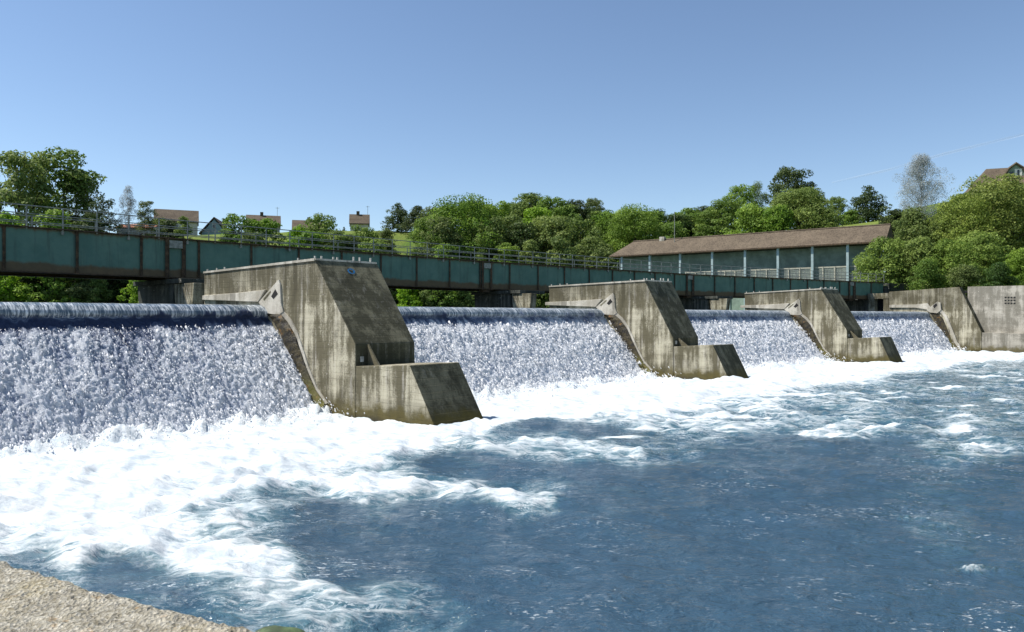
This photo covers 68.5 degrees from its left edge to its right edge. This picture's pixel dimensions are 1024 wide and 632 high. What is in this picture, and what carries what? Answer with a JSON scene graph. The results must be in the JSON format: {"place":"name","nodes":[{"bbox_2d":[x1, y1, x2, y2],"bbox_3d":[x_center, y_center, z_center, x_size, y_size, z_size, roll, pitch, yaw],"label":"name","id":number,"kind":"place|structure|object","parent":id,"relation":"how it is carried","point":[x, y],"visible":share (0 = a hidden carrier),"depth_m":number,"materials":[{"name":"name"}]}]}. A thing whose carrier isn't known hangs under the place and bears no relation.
{"place":"outdoors","nodes":[
{"label":"outdoors","id":0,"kind":"place"},
{"bbox_2d":[0,302,313,449],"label":"falling water","id":1,"kind":"structure","parent":0,"point":[52,317],"depth_m":26.91,"materials":[{"name":"liquid"}]},
{"bbox_2d":[0,318,970,461],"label":"spray","id":2,"kind":"object","parent":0,"point":[577,381],"visible":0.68,"depth_m":38.64,"materials":[{"name":"white"}]},
{"bbox_2d":[0,348,1023,631],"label":"river water","id":3,"kind":"structure","parent":0,"point":[852,496],"depth_m":15.36,"materials":[{"name":"liquid"}]},
{"bbox_2d":[255,625,304,631],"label":"boulder","id":4,"kind":"object","parent":3,"relation":"in","point":[274,628],"visible":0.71,"depth_m":9.49,"materials":[{"name":"green stone"}]},
{"bbox_2d":[202,256,482,425],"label":"weir pier","id":5,"kind":"structure","parent":3,"relation":"in","point":[340,326],"depth_m":30.23,"materials":[{"name":"concrete"}]},
{"bbox_2d":[545,278,748,379],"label":"weir pier","id":6,"kind":"structure","parent":3,"relation":"in","point":[650,322],"depth_m":48.78,"materials":[{"name":"concrete"}]},
{"bbox_2d":[740,287,902,362],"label":"weir pier","id":7,"kind":"structure","parent":3,"relation":"in","point":[825,319],"depth_m":65.86,"materials":[{"name":"concrete"}]},
{"bbox_2d":[889,286,1023,352],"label":"abutment wall","id":8,"kind":"structure","parent":3,"relation":"in","point":[986,318],"depth_m":83.34,"materials":[{"name":"concrete"}]},
{"bbox_2d":[868,293,888,310],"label":"concrete portal","id":9,"kind":"object","parent":8,"relation":"attached to","point":[883,301],"visible":0.68,"depth_m":91.74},
{"bbox_2d":[0,0,1023,235],"label":"sky","id":10,"kind":"structure","parent":0,"point":[291,110],"materials":[{"name":"blue"}]},
{"bbox_2d":[397,306,642,392],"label":"falling water","id":11,"kind":"structure","parent":0,"point":[421,316],"depth_m":42.34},
{"bbox_2d":[40,184,1023,307],"bbox_3d":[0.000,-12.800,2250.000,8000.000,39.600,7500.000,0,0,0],"label":"ground","id":12,"kind":"structure","parent":0,"point":[400,235],"depth_m":176.47,"materials":[{"name":"green plant"}]},
{"bbox_2d":[0,212,29,301],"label":"bush","id":13,"kind":"object","parent":12,"relation":"on","point":[8,281],"visible":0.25,"depth_m":139.58,"materials":[{"name":"green plant"}]},
{"bbox_2d":[0,149,61,291],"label":"leafy tree","id":14,"kind":"object","parent":12,"relation":"on","point":[32,169],"visible":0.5,"depth_m":149.81,"materials":[{"name":"green plant"}]},
{"bbox_2d":[12,276,67,301],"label":"leafy tree","id":15,"kind":"object","parent":12,"relation":"on","point":[33,281],"visible":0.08,"depth_m":147.76,"materials":[{"name":"green plant"}]},
{"bbox_2d":[13,209,85,302],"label":"leafy tree","id":16,"kind":"object","parent":12,"relation":"on","point":[47,280],"visible":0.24,"depth_m":138.88,"materials":[{"name":"green plant"}]},
{"bbox_2d":[39,286,69,302],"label":"bush","id":17,"kind":"object","parent":12,"relation":"on","point":[63,293],"visible":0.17,"depth_m":139.38,"materials":[{"name":"green plant"}]},
{"bbox_2d":[12,146,112,230],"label":"leafy tree","id":18,"kind":"object","parent":12,"relation":"on","point":[55,159],"visible":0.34,"depth_m":160.40,"materials":[{"name":"green plant"}]},
{"bbox_2d":[49,169,104,229],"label":"leafy tree","id":19,"kind":"object","parent":12,"relation":"on","point":[83,200],"visible":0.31,"depth_m":161.00,"materials":[{"name":"green plant"}]},
{"bbox_2d":[63,282,105,302],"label":"bush","id":20,"kind":"object","parent":12,"relation":"on","point":[79,290],"visible":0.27,"depth_m":139.34,"materials":[{"name":"green plant"}]},
{"bbox_2d":[66,217,116,302],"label":"bush","id":21,"kind":"object","parent":12,"relation":"on","point":[82,224],"visible":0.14,"depth_m":144.79,"materials":[{"name":"green plant"}]},
{"bbox_2d":[82,279,113,302],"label":"bush","id":22,"kind":"object","parent":12,"relation":"on","point":[100,288],"visible":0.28,"depth_m":140.33,"materials":[{"name":"green plant"}]},
{"bbox_2d":[83,196,124,298],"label":"leafy tree","id":23,"kind":"object","parent":12,"relation":"on","point":[101,202],"visible":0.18,"depth_m":149.52,"materials":[{"name":"green plant"}]},
{"bbox_2d":[106,279,137,302],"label":"leafy tree","id":24,"kind":"object","parent":12,"relation":"on","point":[117,290],"visible":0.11,"depth_m":148.34,"materials":[{"name":"green plant"}]},
{"bbox_2d":[116,280,138,302],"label":"bush","id":25,"kind":"object","parent":12,"relation":"on","point":[134,295],"visible":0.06,"depth_m":137.95,"materials":[{"name":"green plant"}]},
{"bbox_2d":[113,185,142,234],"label":"birch tree","id":26,"kind":"object","parent":12,"relation":"on","point":[130,203],"visible":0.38,"depth_m":164.92,"materials":[{"name":"grey plant"}]},
{"bbox_2d":[134,201,158,235],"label":"leafy tree","id":27,"kind":"object","parent":12,"relation":"on","point":[144,220],"visible":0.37,"depth_m":162.30,"materials":[{"name":"green plant"}]},
{"bbox_2d":[152,219,184,238],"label":"bush","id":28,"kind":"object","parent":12,"relation":"on","point":[167,223],"visible":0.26,"depth_m":168.66,"materials":[{"name":"green plant"}]},
{"bbox_2d":[154,209,198,234],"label":"house","id":29,"kind":"structure","parent":12,"relation":"on","point":[177,214],"depth_m":192.34,"materials":[{"name":"brown tile"}]},
{"bbox_2d":[173,216,192,238],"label":"bush","id":30,"kind":"object","parent":12,"relation":"on","point":[184,224],"visible":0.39,"depth_m":167.53,"materials":[{"name":"green plant"}]},
{"bbox_2d":[199,217,226,234],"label":"house","id":31,"kind":"structure","parent":12,"relation":"on","point":[211,227],"depth_m":200.03,"materials":[{"name":"grey tile"}]},
{"bbox_2d":[218,213,267,244],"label":"leafy tree","id":32,"kind":"object","parent":12,"relation":"on","point":[233,219],"visible":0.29,"depth_m":156.49,"materials":[{"name":"green plant"}]},
{"bbox_2d":[238,230,267,244],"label":"bush","id":33,"kind":"object","parent":12,"relation":"on","point":[251,237],"visible":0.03,"depth_m":148.87,"materials":[{"name":"green plant"}]},
{"bbox_2d":[246,212,280,232],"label":"house","id":34,"kind":"structure","parent":12,"relation":"on","point":[261,216],"depth_m":198.02,"materials":[{"name":"brown tile"}]},
{"bbox_2d":[248,218,286,244],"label":"bush","id":35,"kind":"object","parent":12,"relation":"on","point":[264,223],"visible":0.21,"depth_m":158.46,"materials":[{"name":"green plant"}]},
{"bbox_2d":[291,230,336,249],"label":"bush","id":36,"kind":"object","parent":12,"relation":"on","point":[307,235],"visible":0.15,"depth_m":150.95,"materials":[{"name":"green plant"}]},
{"bbox_2d":[303,212,344,249],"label":"leafy tree","id":37,"kind":"object","parent":12,"relation":"on","point":[326,224],"visible":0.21,"depth_m":158.67,"materials":[{"name":"green plant"}]},
{"bbox_2d":[320,230,352,250],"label":"bush","id":38,"kind":"object","parent":12,"relation":"on","point":[339,237],"visible":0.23,"depth_m":151.49,"materials":[{"name":"green plant"}]},
{"bbox_2d":[349,211,369,230],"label":"house","id":39,"kind":"structure","parent":12,"relation":"on","point":[360,220],"depth_m":196.00,"materials":[{"name":"brown tile"}]},
{"bbox_2d":[349,225,380,251],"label":"leafy tree","id":40,"kind":"object","parent":12,"relation":"on","point":[372,234],"visible":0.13,"depth_m":157.43,"materials":[{"name":"green plant"}]},
{"bbox_2d":[357,239,397,300],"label":"bush","id":41,"kind":"object","parent":12,"relation":"on","point":[370,246],"visible":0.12,"depth_m":146.40,"materials":[{"name":"green plant"}]},
{"bbox_2d":[376,228,400,254],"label":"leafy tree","id":42,"kind":"object","parent":12,"relation":"on","point":[384,233],"visible":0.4,"depth_m":165.14,"materials":[{"name":"green plant"}]},
{"bbox_2d":[380,203,412,231],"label":"leafy tree","id":43,"kind":"object","parent":12,"relation":"on","point":[399,213],"visible":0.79,"depth_m":182.62,"materials":[{"name":"green plant"}]},
{"bbox_2d":[396,289,427,306],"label":"bush","id":44,"kind":"object","parent":12,"relation":"on","point":[404,296],"visible":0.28,"depth_m":141.67,"materials":[{"name":"green plant"}]},
{"bbox_2d":[399,205,424,232],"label":"leafy tree","id":45,"kind":"object","parent":12,"relation":"on","point":[411,217],"visible":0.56,"depth_m":178.65,"materials":[{"name":"green plant"}]},
{"bbox_2d":[407,217,440,254],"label":"leafy tree","id":46,"kind":"object","parent":12,"relation":"on","point":[421,227],"visible":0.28,"depth_m":165.89,"materials":[{"name":"green plant"}]},
{"bbox_2d":[418,290,452,306],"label":"bush","id":47,"kind":"object","parent":12,"relation":"on","point":[425,294],"visible":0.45,"depth_m":141.14,"materials":[{"name":"green plant"}]},
{"bbox_2d":[417,216,463,304],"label":"leafy tree","id":48,"kind":"object","parent":12,"relation":"on","point":[454,238],"visible":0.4,"depth_m":144.84,"materials":[{"name":"green plant"}]},
{"bbox_2d":[427,243,469,306],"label":"bush","id":49,"kind":"object","parent":12,"relation":"on","point":[454,294],"visible":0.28,"depth_m":141.06,"materials":[{"name":"green plant"}]},
{"bbox_2d":[412,192,500,293],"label":"leafy tree","id":50,"kind":"object","parent":12,"relation":"on","point":[456,213],"visible":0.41,"depth_m":149.19,"materials":[{"name":"green plant"}]},
{"bbox_2d":[451,291,476,306],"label":"bush","id":51,"kind":"object","parent":12,"relation":"on","point":[469,298],"visible":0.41,"depth_m":139.87,"materials":[{"name":"green plant"}]},
{"bbox_2d":[460,222,511,261],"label":"leafy tree","id":52,"kind":"object","parent":12,"relation":"on","point":[481,230],"visible":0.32,"depth_m":147.67,"materials":[{"name":"green plant"}]},
{"bbox_2d":[481,200,509,252],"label":"leafy tree","id":53,"kind":"object","parent":12,"relation":"on","point":[501,211],"visible":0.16,"depth_m":158.38,"materials":[{"name":"green plant"}]},
{"bbox_2d":[490,242,523,262],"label":"bush","id":54,"kind":"object","parent":12,"relation":"on","point":[507,247],"visible":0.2,"depth_m":142.64,"materials":[{"name":"green plant"}]},
{"bbox_2d":[486,214,532,260],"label":"leafy tree","id":55,"kind":"object","parent":12,"relation":"on","point":[500,220],"visible":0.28,"depth_m":149.93,"materials":[{"name":"green plant"}]},
{"bbox_2d":[504,220,551,263],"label":"leafy tree","id":56,"kind":"object","parent":12,"relation":"on","point":[519,229],"visible":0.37,"depth_m":147.89,"materials":[{"name":"green plant"}]},
{"bbox_2d":[509,192,550,221],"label":"leafy tree","id":57,"kind":"object","parent":12,"relation":"on","point":[522,204],"visible":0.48,"depth_m":170.01,"materials":[{"name":"green plant"}]},
{"bbox_2d":[517,239,544,307],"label":"bush","id":58,"kind":"object","parent":12,"relation":"on","point":[530,246],"visible":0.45,"depth_m":141.32,"materials":[{"name":"green plant"}]},
{"bbox_2d":[522,206,557,250],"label":"leafy tree","id":59,"kind":"object","parent":12,"relation":"on","point":[532,213],"visible":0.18,"depth_m":157.42,"materials":[{"name":"green plant"}]},
{"bbox_2d":[515,215,578,263],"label":"leafy tree","id":60,"kind":"object","parent":12,"relation":"on","point":[552,223],"visible":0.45,"depth_m":149.00,"materials":[{"name":"green plant"}]},
{"bbox_2d":[534,236,581,307],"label":"bush","id":61,"kind":"object","parent":12,"relation":"on","point":[561,243],"visible":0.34,"depth_m":140.66,"materials":[{"name":"green plant"}]},
{"bbox_2d":[535,195,581,243],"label":"leafy tree","id":62,"kind":"object","parent":12,"relation":"on","point":[563,209],"visible":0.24,"depth_m":164.34,"materials":[{"name":"green plant"}]},
{"bbox_2d":[547,215,603,267],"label":"leafy tree","id":63,"kind":"object","parent":12,"relation":"on","point":[576,230],"visible":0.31,"depth_m":151.16,"materials":[{"name":"green plant"}]},
{"bbox_2d":[566,199,591,233],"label":"leafy tree","id":64,"kind":"object","parent":12,"relation":"on","point":[580,204],"visible":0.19,"depth_m":170.50,"materials":[{"name":"green plant"}]},
{"bbox_2d":[570,235,620,268],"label":"leafy tree","id":65,"kind":"object","parent":12,"relation":"on","point":[594,243],"visible":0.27,"depth_m":143.29,"materials":[{"name":"green plant"}]},
{"bbox_2d":[584,197,607,211],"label":"leafy tree","id":66,"kind":"object","parent":12,"relation":"on","point":[595,202],"visible":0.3,"depth_m":178.99,"materials":[{"name":"green plant"}]},
{"bbox_2d":[589,246,620,269],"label":"bush","id":67,"kind":"object","parent":12,"relation":"on","point":[604,252],"visible":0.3,"depth_m":138.04,"materials":[{"name":"green plant"}]},
{"bbox_2d":[579,209,632,261],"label":"leafy tree","id":68,"kind":"object","parent":12,"relation":"on","point":[600,219],"visible":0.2,"depth_m":158.13,"materials":[{"name":"green plant"}]},
{"bbox_2d":[600,203,663,264],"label":"leafy tree","id":69,"kind":"object","parent":12,"relation":"on","point":[631,214],"visible":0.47,"depth_m":150.49,"materials":[{"name":"green plant"}]},
{"bbox_2d":[651,220,689,239],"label":"leafy tree","id":70,"kind":"object","parent":12,"relation":"on","point":[664,229],"visible":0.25,"depth_m":148.89,"materials":[{"name":"green plant"}]},
{"bbox_2d":[663,214,701,237],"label":"leafy tree","id":71,"kind":"object","parent":12,"relation":"on","point":[678,217],"visible":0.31,"depth_m":162.11,"materials":[{"name":"green plant"}]},
{"bbox_2d":[680,212,711,236],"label":"leafy tree","id":72,"kind":"object","parent":12,"relation":"on","point":[697,218],"visible":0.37,"depth_m":162.06,"materials":[{"name":"green plant"}]},
{"bbox_2d":[692,198,740,236],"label":"leafy tree","id":73,"kind":"object","parent":12,"relation":"on","point":[727,217],"visible":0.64,"depth_m":154.74,"materials":[{"name":"green plant"}]},
{"bbox_2d":[720,183,760,230],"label":"leafy tree","id":74,"kind":"object","parent":12,"relation":"on","point":[745,196],"visible":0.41,"depth_m":164.47,"materials":[{"name":"green plant"}]},
{"bbox_2d":[719,202,781,234],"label":"bush","id":75,"kind":"object","parent":12,"relation":"on","point":[749,216],"visible":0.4,"depth_m":145.81,"materials":[{"name":"green plant"}]},
{"bbox_2d":[609,212,893,309],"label":"gallery hall","id":76,"kind":"structure","parent":12,"relation":"on","point":[825,247],"depth_m":117.29,"materials":[{"name":"brown tile"}]},
{"bbox_2d":[684,266,886,280],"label":"panel fence","id":77,"kind":"object","parent":76,"relation":"on","point":[834,271],"visible":0.35,"depth_m":112.14,"materials":[{"name":"beige paint"}]},
{"bbox_2d":[750,181,769,206],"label":"birch tree","id":78,"kind":"object","parent":12,"relation":"on","point":[757,185],"visible":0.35,"depth_m":177.30,"materials":[{"name":"green plant"}]},
{"bbox_2d":[750,203,796,232],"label":"bush","id":79,"kind":"object","parent":12,"relation":"on","point":[778,217],"visible":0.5,"depth_m":142.13,"materials":[{"name":"green plant"}]},
{"bbox_2d":[765,165,816,208],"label":"leafy tree","id":80,"kind":"object","parent":12,"relation":"on","point":[788,173],"visible":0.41,"depth_m":176.04,"materials":[{"name":"green plant"}]},
{"bbox_2d":[752,187,845,229],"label":"leafy tree","id":81,"kind":"object","parent":12,"relation":"on","point":[801,202],"visible":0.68,"depth_m":146.12,"materials":[{"name":"green plant"}]},
{"bbox_2d":[799,209,840,229],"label":"bush","id":82,"kind":"object","parent":12,"relation":"on","point":[830,216],"visible":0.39,"depth_m":144.10,"materials":[{"name":"green plant"}]},
{"bbox_2d":[828,196,852,225],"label":"leafy tree","id":83,"kind":"object","parent":12,"relation":"on","point":[838,203],"visible":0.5,"depth_m":166.92,"materials":[{"name":"green plant"}]},
{"bbox_2d":[838,210,864,224],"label":"bush","id":84,"kind":"object","parent":12,"relation":"on","point":[850,215],"visible":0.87,"depth_m":159.42,"materials":[{"name":"green plant"}]},
{"bbox_2d":[842,185,891,223],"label":"leafy tree","id":85,"kind":"object","parent":12,"relation":"on","point":[867,214],"visible":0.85,"depth_m":160.29,"materials":[{"name":"green plant"}]},
{"bbox_2d":[844,283,908,310],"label":"bridge abutment","id":86,"kind":"object","parent":12,"relation":"on","point":[858,305],"visible":0.23,"depth_m":94.17,"materials":[{"name":"concrete"}]},
{"bbox_2d":[852,236,921,288],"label":"bush","id":87,"kind":"object","parent":12,"relation":"on","point":[869,265],"visible":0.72,"depth_m":97.22,"materials":[{"name":"green plant"}]},
{"bbox_2d":[878,209,907,239],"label":"bush","id":88,"kind":"object","parent":12,"relation":"on","point":[895,215],"visible":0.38,"depth_m":134.50,"materials":[{"name":"green plant"}]},
{"bbox_2d":[891,205,936,253],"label":"bush","id":89,"kind":"object","parent":12,"relation":"on","point":[919,226],"visible":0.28,"depth_m":110.96,"materials":[{"name":"green plant"}]},
{"bbox_2d":[887,235,948,290],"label":"bush","id":90,"kind":"object","parent":12,"relation":"on","point":[916,248],"visible":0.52,"depth_m":95.81,"materials":[{"name":"green plant"}]},
{"bbox_2d":[892,152,956,220],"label":"birch tree","id":91,"kind":"object","parent":12,"relation":"on","point":[917,162],"visible":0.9,"depth_m":137.29,"materials":[{"name":"grey plant"}]},
{"bbox_2d":[907,258,951,289],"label":"bush","id":92,"kind":"object","parent":12,"relation":"on","point":[925,269],"visible":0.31,"depth_m":89.27,"materials":[{"name":"green plant"}]},
{"bbox_2d":[923,214,960,254],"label":"bush","id":93,"kind":"object","parent":12,"relation":"on","point":[934,227],"visible":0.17,"depth_m":108.88,"materials":[{"name":"green plant"}]},
{"bbox_2d":[918,238,985,288],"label":"bush","id":94,"kind":"object","parent":12,"relation":"on","point":[946,250],"visible":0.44,"depth_m":93.71,"materials":[{"name":"green plant"}]},
{"bbox_2d":[946,264,984,297],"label":"bush","id":95,"kind":"object","parent":12,"relation":"on","point":[965,273],"visible":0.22,"depth_m":86.99,"materials":[{"name":"green plant"}]},
{"bbox_2d":[926,192,1011,286],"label":"leafy tree","id":96,"kind":"object","parent":12,"relation":"on","point":[962,205],"visible":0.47,"depth_m":104.77,"materials":[{"name":"green plant"}]},
{"bbox_2d":[939,173,1023,283],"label":"leafy tree","id":97,"kind":"object","parent":12,"relation":"on","point":[1005,200],"visible":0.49,"depth_m":104.92,"materials":[{"name":"green plant"}]},
{"bbox_2d":[952,229,1014,289],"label":"bush","id":98,"kind":"object","parent":12,"relation":"on","point":[987,245],"visible":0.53,"depth_m":96.38,"materials":[{"name":"green plant"}]},
{"bbox_2d":[965,162,1023,193],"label":"house","id":99,"kind":"structure","parent":12,"relation":"on","point":[1017,168],"depth_m":153.48,"materials":[{"name":"brown tile"}]},
{"bbox_2d":[978,261,1023,285],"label":"bush","id":100,"kind":"object","parent":12,"relation":"on","point":[999,273],"visible":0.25,"depth_m":83.78,"materials":[{"name":"green plant"}]},
{"bbox_2d":[1003,247,1023,285],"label":"bush","id":101,"kind":"object","parent":12,"relation":"on","point":[1015,260],"visible":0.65,"depth_m":92.43,"materials":[{"name":"green plant"}]},
{"bbox_2d":[685,310,826,365],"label":"falling water","id":102,"kind":"structure","parent":0,"point":[718,316],"depth_m":61.54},
{"bbox_2d":[851,311,951,355],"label":"falling water","id":103,"kind":"structure","parent":0,"point":[874,316],"depth_m":79.64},
{"label":"upstream water","id":104,"kind":"structure","parent":0,"visible":0},
{"bbox_2d":[133,278,203,303],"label":"bridge pier","id":105,"kind":"structure","parent":104,"relation":"in","point":[179,291],"depth_m":40.23,"materials":[{"name":"concrete"}]},
{"bbox_2d":[0,202,884,300],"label":"girder bridge","id":106,"kind":"structure","parent":105,"relation":"on","point":[30,251],"depth_m":46.05,"materials":[{"name":"teal paint"}]},
{"bbox_2d":[471,290,544,307],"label":"bridge pier","id":107,"kind":"structure","parent":104,"relation":"in","point":[512,299],"depth_m":58.30,"materials":[{"name":"concrete"}]},
{"bbox_2d":[679,296,732,309],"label":"bridge pier","id":108,"kind":"structure","parent":104,"relation":"in","point":[708,303],"depth_m":75.19,"materials":[{"name":"concrete"}]},
{"label":"riverside path","id":109,"kind":"structure","parent":0,"visible":0},
{"bbox_2d":[0,561,259,631],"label":"parapet wall","id":110,"kind":"structure","parent":109,"relation":"on","point":[32,601],"depth_m":2.56,"materials":[{"name":"concrete"}]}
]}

